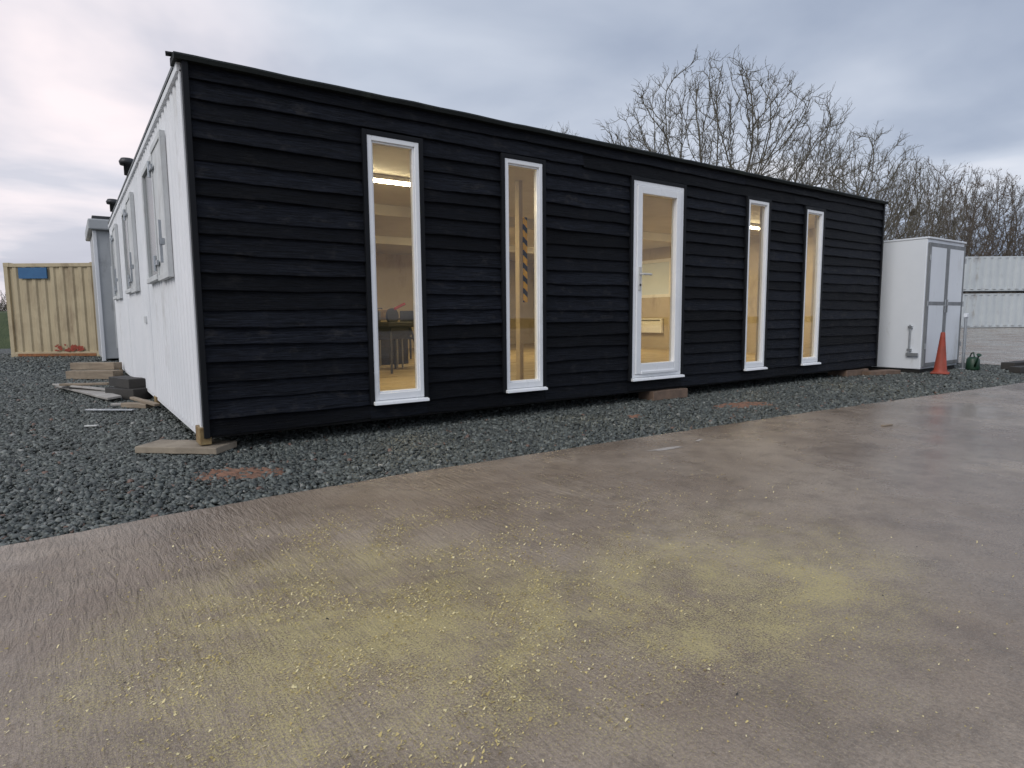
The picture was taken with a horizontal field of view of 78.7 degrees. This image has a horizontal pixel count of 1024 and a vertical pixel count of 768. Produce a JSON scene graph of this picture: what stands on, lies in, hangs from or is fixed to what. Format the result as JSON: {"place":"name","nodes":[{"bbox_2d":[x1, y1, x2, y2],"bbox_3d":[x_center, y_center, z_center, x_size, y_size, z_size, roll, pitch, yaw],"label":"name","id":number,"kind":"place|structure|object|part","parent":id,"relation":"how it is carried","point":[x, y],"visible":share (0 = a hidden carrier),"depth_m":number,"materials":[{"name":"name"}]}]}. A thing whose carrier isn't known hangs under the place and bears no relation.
{"place":"outdoors","nodes":[
{"label":"outdoors","id":0,"kind":"place"},
{"bbox_2d":[0,311,10,348],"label":"grass bank","id":1,"kind":"structure","parent":0,"point":[4,336],"depth_m":25.11,"materials":[{"name":"green plant"}]},
{"bbox_2d":[379,339,407,364],"bbox_3d":[-2.050,-0.548,10.106,0.620,0.440,0.460,-5,7,-35],"label":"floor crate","id":2,"kind":"object","parent":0,"point":[385,352],"visible":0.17,"depth_m":9.93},
{"bbox_2d":[0,349,1023,545],"bbox_3d":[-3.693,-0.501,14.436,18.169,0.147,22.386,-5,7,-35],"label":"gravel","id":3,"kind":"structure","parent":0,"point":[52,416],"depth_m":5.20,"materials":[{"name":"grey gravel"}]},
{"bbox_2d":[3,262,99,356],"bbox_3d":[-12.858,-2.383,20.465,2.568,2.640,6.096,-1,6,0],"label":"shipping container","id":4,"kind":"object","parent":3,"relation":"on","point":[51,311],"visible":0.33,"depth_m":17.50,"materials":[{"name":"beige metal"}]},
{"bbox_2d":[55,386,121,399],"bbox_3d":[-5.756,0.090,8.425,2.411,0.032,0.166,5,14,42],"label":"loose board","id":5,"kind":"object","parent":3,"relation":"on","point":[100,394],"visible":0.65,"depth_m":8.07,"materials":[{"name":"grey wood"}]},
{"bbox_2d":[52,384,104,390],"bbox_3d":[-5.765,0.045,8.447,1.635,0.026,0.128,3,0,31],"label":"loose board","id":6,"kind":"object","parent":5,"relation":"on","point":[89,387],"visible":0.59,"depth_m":8.36,"materials":[{"name":"grey wood"}]},
{"bbox_2d":[59,382,108,385],"bbox_3d":[-5.881,0.001,8.605,0.626,0.031,0.104,-1,6,-7],"label":"loose board","id":7,"kind":"object","parent":6,"relation":"on","point":[84,384],"visible":0.87,"depth_m":8.56,"materials":[{"name":"brown wood"}]},
{"bbox_2d":[65,370,122,378],"bbox_3d":[-7.154,-0.167,10.697,0.892,0.144,0.244,0,6,7],"label":"timber sleeper","id":8,"kind":"object","parent":3,"relation":"on","point":[90,374],"visible":0.87,"depth_m":10.59,"materials":[{"name":"brown wood"}]},
{"bbox_2d":[70,362,121,369],"bbox_3d":[-7.281,-0.320,10.932,0.829,0.121,0.208,0,6,6],"label":"timber sleeper","id":9,"kind":"object","parent":8,"relation":"on","point":[95,365],"visible":1,"depth_m":10.84,"materials":[{"name":"beige wood"}]},
{"bbox_2d":[85,215,118,360],"bbox_3d":[-9.531,-2.514,16.992,3.200,3.520,2.850,-5,7,-35],"label":"grey cabin","id":10,"kind":"object","parent":3,"relation":"on","point":[97,234],"visible":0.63,"depth_m":15.20,"materials":[{"name":"metal"}]},
{"bbox_2d":[111,266,117,348],"bbox_3d":[-9.441,-1.898,15.542,0.800,2.000,0.030,-5,7,-35],"label":"door","id":11,"kind":"structure","parent":10,"relation":"in","point":[111,266],"depth_m":15.32,"materials":[{"name":"paint"}]},
{"bbox_2d":[84,409,135,410],"bbox_3d":[-4.366,0.280,6.787,0.547,0.012,0.073,0,6,5],"label":"metal strip","id":12,"kind":"object","parent":3,"relation":"on","point":[109,409],"visible":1,"depth_m":6.76,"materials":[{"name":"metal"}]},
{"bbox_2d":[110,402,140,405],"bbox_3d":[-4.471,0.233,7.262,0.353,0.031,0.042,-2,6,-10],"label":"timber offcut","id":13,"kind":"object","parent":3,"relation":"on","point":[115,404],"visible":0.39,"depth_m":7.22,"materials":[{"name":"grey wood"}]},
{"bbox_2d":[105,387,152,399],"bbox_3d":[-4.885,0.109,7.972,0.568,0.133,0.277,3,7,26],"label":"timber offcut","id":14,"kind":"object","parent":3,"relation":"on","point":[126,393],"visible":0.63,"depth_m":7.83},
{"bbox_2d":[109,375,145,388],"bbox_3d":[-4.976,-0.027,8.078,0.626,0.123,0.213,4,8,38],"label":"timber offcut","id":15,"kind":"object","parent":14,"relation":"on","point":[128,382],"visible":1,"depth_m":7.93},
{"bbox_2d":[121,402,152,407],"bbox_3d":[-4.255,0.240,7.077,0.372,0.052,0.107,2,6,18],"label":"timber offcut","id":16,"kind":"object","parent":3,"relation":"on","point":[133,405],"visible":0.89,"depth_m":7.04,"materials":[{"name":"brown wood"}]},
{"bbox_2d":[130,397,159,405],"bbox_3d":[-4.193,0.196,7.117,0.916,0.030,0.063,5,8,44],"label":"timber offcut","id":17,"kind":"object","parent":16,"relation":"on","point":[148,402],"visible":1,"depth_m":7.04,"materials":[{"name":"brown wood"}]},
{"bbox_2d":[135,439,236,454],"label":"support slab","id":18,"kind":"structure","parent":3,"relation":"on","point":[215,447],"depth_m":4.62,"materials":[{"name":"beige concrete"}]},
{"bbox_2d":[190,467,292,484],"bbox_3d":[-1.782,0.585,4.018,0.771,0.060,0.436,-1,6,-1],"label":"clay patch","id":19,"kind":"object","parent":3,"relation":"on","point":[257,473],"visible":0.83,"depth_m":4.00,"materials":[{"name":"red soil"}]},
{"bbox_2d":[628,414,643,418],"bbox_3d":[1.221,0.328,6.182,0.292,0.056,0.150,-5,7,-35],"label":"clay patch","id":20,"kind":"object","parent":3,"relation":"on","point":[635,416],"visible":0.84,"depth_m":6.14,"materials":[{"name":"red soil"}]},
{"bbox_2d":[638,388,687,400],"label":"support block","id":21,"kind":"structure","parent":3,"relation":"on","point":[662,394],"depth_m":7.45,"materials":[{"name":"brown wood"}]},
{"bbox_2d":[106,51,888,444],"bbox_3d":[-0.717,-1.718,11.019,10.415,2.950,9.186,-5,7,-35],"label":"portable cabin","id":22,"kind":"object","parent":21,"relation":"on","point":[274,247],"visible":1,"depth_m":5.90,"materials":[{"name":"wood"}]},
{"bbox_2d":[110,233,116,299],"bbox_3d":[-7.007,-2.070,11.007,0.072,1.140,1.000,-5,7,-35],"label":"side window","id":23,"kind":"structure","parent":22,"relation":"in","point":[111,245],"depth_m":11.35,"materials":[{"name":"paint"}]},
{"bbox_2d":[121,207,130,293],"bbox_3d":[-5.274,-1.825,8.571,0.072,1.140,1.000,-5,7,-35],"label":"side window","id":24,"kind":"structure","parent":22,"relation":"in","point":[124,226],"depth_m":8.89,"materials":[{"name":"paint"}]},
{"bbox_2d":[141,156,157,283],"bbox_3d":[-3.540,-1.581,6.135,0.072,1.140,1.000,-5,7,-35],"label":"side window","id":25,"kind":"structure","parent":22,"relation":"in","point":[147,194],"depth_m":6.37,"materials":[{"name":"paint"}]},
{"bbox_2d":[377,311,397,368],"bbox_3d":[-1.979,-0.663,9.290,0.412,0.840,0.400,4,8,37],"label":"stacking chair","id":26,"kind":"object","parent":22,"relation":"on","point":[379,320],"visible":0.27,"depth_m":9.46,"materials":[{"name":"metal"}]},
{"bbox_2d":[373,174,409,186],"bbox_3d":[-1.419,-2.187,6.660,1.240,0.078,0.080,-5,7,-35],"label":"ceiling light","id":27,"kind":"object","parent":22,"relation":"attached to","point":[386,179],"visible":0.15,"depth_m":6.71,"materials":[{"name":"white plastic"}]},
{"bbox_2d":[360,128,429,405],"bbox_3d":[-0.996,-0.966,5.358,0.550,2.271,0.122,-5,7,-35],"label":"window","id":28,"kind":"structure","parent":22,"relation":"in","point":[420,393],"depth_m":5.36,"materials":[{"name":"white plastic"}]},
{"bbox_2d":[378,303,413,373],"bbox_3d":[-1.652,-0.651,8.655,0.552,0.953,0.671,3,7,32],"label":"bench saw","id":29,"kind":"object","parent":22,"relation":"on","point":[391,328],"visible":0.73,"depth_m":8.53,"materials":[{"name":"metal"}]},
{"bbox_2d":[381,318,411,358],"bbox_3d":[-2.177,-0.752,10.611,1.400,0.740,0.700,-5,7,-35],"label":"work table","id":30,"kind":"object","parent":22,"relation":"on","point":[410,346],"visible":0.09,"depth_m":11.22,"materials":[{"name":"metal"}]},
{"bbox_2d":[377,308,387,317],"bbox_3d":[-2.234,-1.192,10.464,0.400,0.168,0.240,-5,7,-35],"label":"tool case","id":31,"kind":"object","parent":30,"relation":"on","point":[383,312],"visible":0.37,"depth_m":10.39,"materials":[{"name":"metal"}]},
{"bbox_2d":[397,311,413,367],"bbox_3d":[-1.518,-0.681,9.417,0.400,0.840,0.412,-3,7,-21],"label":"stacking chair","id":32,"kind":"object","parent":22,"relation":"on","point":[406,316],"visible":0.23,"depth_m":9.17,"materials":[{"name":"metal"}]},
{"bbox_2d":[515,180,527,379],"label":"interior column","id":33,"kind":"structure","parent":22,"relation":"attached to","point":[521,257],"depth_m":7.10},
{"bbox_2d":[499,153,547,392],"bbox_3d":[0.114,-1.059,6.138,0.530,2.271,0.122,-5,7,-35],"label":"window","id":34,"kind":"structure","parent":22,"relation":"in","point":[538,165],"depth_m":6.15,"materials":[{"name":"white plastic"}]},
{"bbox_2d":[641,318,662,332],"bbox_3d":[3.174,-1.337,14.297,0.075,0.330,0.700,-5,7,-35],"label":"wall heater","id":35,"kind":"object","parent":22,"relation":"attached to","point":[651,325],"depth_m":14.22,"materials":[{"name":"white plastic"}]},
{"bbox_2d":[642,258,670,297],"bbox_3d":[3.257,-2.392,14.189,0.080,0.850,1.000,-5,7,-35],"label":"whiteboard","id":36,"kind":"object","parent":22,"relation":"in","point":[656,285],"depth_m":14.16,"materials":[{"name":"white plastic"}]},
{"bbox_2d":[635,185,681,373],"bbox_3d":[1.698,-1.179,7.226,0.732,2.102,0.146,-5,7,-35],"label":"door","id":37,"kind":"structure","parent":22,"relation":"in","point":[671,365],"depth_m":7.31,"materials":[{"name":"white plastic"}]},
{"bbox_2d":[750,223,759,229],"bbox_3d":[3.939,-2.632,10.402,1.240,0.078,0.080,-5,7,-35],"label":"ceiling light","id":38,"kind":"object","parent":22,"relation":"attached to","point":[755,226],"visible":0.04,"depth_m":10.46,"materials":[{"name":"white plastic"}]},
{"bbox_2d":[740,196,771,370],"bbox_3d":[3.256,-1.321,8.347,0.530,2.271,0.122,-5,7,-35],"label":"window","id":39,"kind":"structure","parent":22,"relation":"in","point":[760,364],"depth_m":8.38,"materials":[{"name":"white plastic"}]},
{"bbox_2d":[798,206,825,365],"bbox_3d":[4.383,-1.416,9.139,0.530,2.271,0.122,-5,7,-35],"label":"window","id":40,"kind":"structure","parent":22,"relation":"in","point":[820,213],"depth_m":9.18,"materials":[{"name":"white plastic"}]},
{"bbox_2d":[713,401,776,407],"bbox_3d":[2.581,0.235,6.921,1.037,0.060,0.477,-3,7,-24],"label":"clay patch","id":41,"kind":"object","parent":3,"relation":"on","point":[743,405],"visible":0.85,"depth_m":6.88,"materials":[{"name":"red soil"}]},
{"bbox_2d":[828,368,867,376],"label":"support block","id":42,"kind":"structure","parent":3,"relation":"on","point":[851,372],"depth_m":10.07,"materials":[{"name":"brown wood"}]},
{"bbox_2d":[862,369,900,375],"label":"support block","id":43,"kind":"structure","parent":3,"relation":"on","point":[879,372],"depth_m":10.18,"materials":[{"name":"brown wood"}]},
{"bbox_2d":[866,236,966,372],"bbox_3d":[6.789,-1.439,11.516,1.570,2.260,2.138,-5,7,-35],"label":"storage cabinet","id":44,"kind":"object","parent":3,"relation":"on","point":[921,302],"visible":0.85,"depth_m":10.56,"materials":[{"name":"white metal"}]},
{"bbox_3d":[7.110,-1.321,10.475,0.728,2.040,0.058,-5,7,-35],"label":"door","id":45,"kind":"part","parent":44,"relation":"part of","materials":[{"name":"grey paint"}]},
{"bbox_3d":[7.712,-1.371,10.899,0.728,2.040,0.058,-5,7,-35],"label":"door","id":46,"kind":"part","parent":44,"relation":"part of","materials":[{"name":"grey paint"}]},
{"bbox_2d":[930,332,949,374],"bbox_3d":[7.020,-0.507,10.209,0.260,0.680,0.260,4,8,37],"label":"traffic cone","id":47,"kind":"object","parent":3,"relation":"on","point":[940,365],"visible":0.99,"depth_m":10.15,"materials":[{"name":"orange plastic"}]},
{"bbox_2d":[958,313,968,368],"bbox_3d":[8.024,-0.748,11.071,0.100,1.000,0.100,-5,7,-35],"label":"steel post","id":48,"kind":"object","parent":3,"relation":"on","point":[966,315],"visible":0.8,"depth_m":11.05,"materials":[{"name":"grey metal"}]},
{"bbox_2d":[965,352,981,369],"bbox_3d":[8.040,-0.398,10.859,0.212,0.308,0.484,2,6,20],"label":"watering can","id":49,"kind":"object","parent":3,"relation":"on","point":[972,363],"visible":0.98,"depth_m":10.84,"materials":[{"name":"green plastic"}]},
{"bbox_2d":[1009,366,1023,372],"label":"timber sleeper","id":50,"kind":"object","parent":3,"relation":"on","point":[1016,369],"visible":1,"depth_m":10.26,"materials":[{"name":"brown wood"}]},
{"bbox_2d":[0,327,1023,767],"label":"concrete yard","id":51,"kind":"structure","parent":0,"point":[948,467],"depth_m":2.08,"materials":[{"name":"grey concrete"}]},
{"bbox_2d":[0,447,1017,767],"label":"sawdust","id":52,"kind":"object","parent":51,"relation":"on","point":[418,633],"visible":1,"depth_m":1.98,"materials":[{"name":"yellow wood"}]},
{"bbox_2d":[10,405,1015,767],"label":"grit","id":53,"kind":"object","parent":51,"relation":"on","point":[590,611],"visible":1,"depth_m":2.38,"materials":[{"name":"yellow gravel"}]},
{"bbox_2d":[649,446,678,450],"bbox_3d":[1.130,0.480,4.618,0.340,0.001,0.066,-4,7,-29],"label":"paper scrap","id":54,"kind":"object","parent":51,"relation":"on","point":[666,448],"visible":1,"depth_m":4.63,"materials":[{"name":"white paper"}]},
{"bbox_2d":[961,293,1023,327],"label":"shipping container","id":55,"kind":"object","parent":51,"relation":"on","point":[984,310],"visible":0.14,"depth_m":42.04,"materials":[{"name":"white metal"}]},
{"bbox_2d":[963,256,1023,291],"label":"shipping container","id":56,"kind":"object","parent":55,"relation":"on","point":[993,273],"visible":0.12,"depth_m":41.65,"materials":[{"name":"white metal"}]},
{"bbox_2d":[1001,360,1023,368],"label":"timber sleeper","id":57,"kind":"object","parent":51,"relation":"on","point":[1005,365],"visible":0.68,"depth_m":10.94,"materials":[{"name":"brown wood"}]},
{"bbox_2d":[0,0,1023,310],"label":"sky","id":58,"kind":"structure","parent":0,"point":[82,81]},
{"label":"ground","id":59,"kind":"structure","parent":0,"visible":0},
{"bbox_2d":[0,290,6,310],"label":"hedge","id":60,"kind":"object","parent":59,"relation":"on","point":[3,306],"visible":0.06,"depth_m":88.38,"materials":[{"name":"plant"}]},
{"bbox_2d":[551,122,577,134],"bbox_3d":[2.967,-9.672,39.323,7.110,13.216,6.191,-1,6,-3],"label":"bare tree","id":61,"kind":"object","parent":59,"relation":"on","point":[563,129],"visible":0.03,"depth_m":37.41,"materials":[{"name":"brown plant"}]},
{"bbox_2d":[611,132,672,155],"bbox_3d":[6.594,-8.325,35.276,7.077,11.331,8.128,-4,7,-27],"label":"bare tree","id":62,"kind":"object","parent":59,"relation":"on","point":[643,143],"depth_m":33.90,"materials":[{"name":"brown plant"}]},
{"bbox_2d":[595,45,861,191],"bbox_3d":[7.999,-6.981,24.506,9.822,10.928,10.391,3,7,32],"label":"bare tree","id":63,"kind":"object","parent":59,"relation":"on","point":[749,165],"visible":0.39,"depth_m":22.47,"materials":[{"name":"brown plant"}]},
{"bbox_2d":[758,121,939,239],"bbox_3d":[13.791,-6.665,27.538,8.197,9.545,9.413,2,7,24],"label":"bare tree","id":64,"kind":"object","parent":59,"relation":"on","point":[913,212],"visible":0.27,"depth_m":25.75,"materials":[{"name":"brown plant"}]},
{"bbox_2d":[826,149,971,255],"bbox_3d":[19.795,-7.452,33.298,8.335,9.785,7.257,-2,6,-17],"label":"bare tree","id":65,"kind":"object","parent":59,"relation":"on","point":[935,230],"visible":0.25,"depth_m":31.84,"materials":[{"name":"brown plant"}]},
{"bbox_2d":[870,155,996,255],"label":"bare tree","id":66,"kind":"object","parent":59,"relation":"on","point":[964,215],"visible":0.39,"depth_m":51.22,"materials":[{"name":"brown plant"}]},
{"bbox_2d":[886,199,1023,256],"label":"bare tree","id":67,"kind":"object","parent":59,"relation":"on","point":[969,229],"visible":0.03,"depth_m":68.44,"materials":[{"name":"brown plant"}]},
{"bbox_2d":[906,163,1023,293],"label":"bare tree","id":68,"kind":"object","parent":59,"relation":"on","point":[1010,253],"visible":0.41,"depth_m":57.21,"materials":[{"name":"brown plant"}]},
{"bbox_2d":[954,174,1023,293],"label":"bare tree","id":69,"kind":"object","parent":59,"relation":"on","point":[1015,206],"visible":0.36,"depth_m":60.55,"materials":[{"name":"brown plant"}]},
{"bbox_2d":[963,250,1023,293],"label":"hedgerow","id":70,"kind":"object","parent":59,"relation":"on","point":[994,292],"depth_m":63.26,"materials":[{"name":"plant"}]},
{"bbox_2d":[994,209,1023,255],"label":"bare tree","id":71,"kind":"object","parent":59,"relation":"on","point":[1018,238],"visible":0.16,"depth_m":63.22,"materials":[{"name":"brown plant"}]}
]}

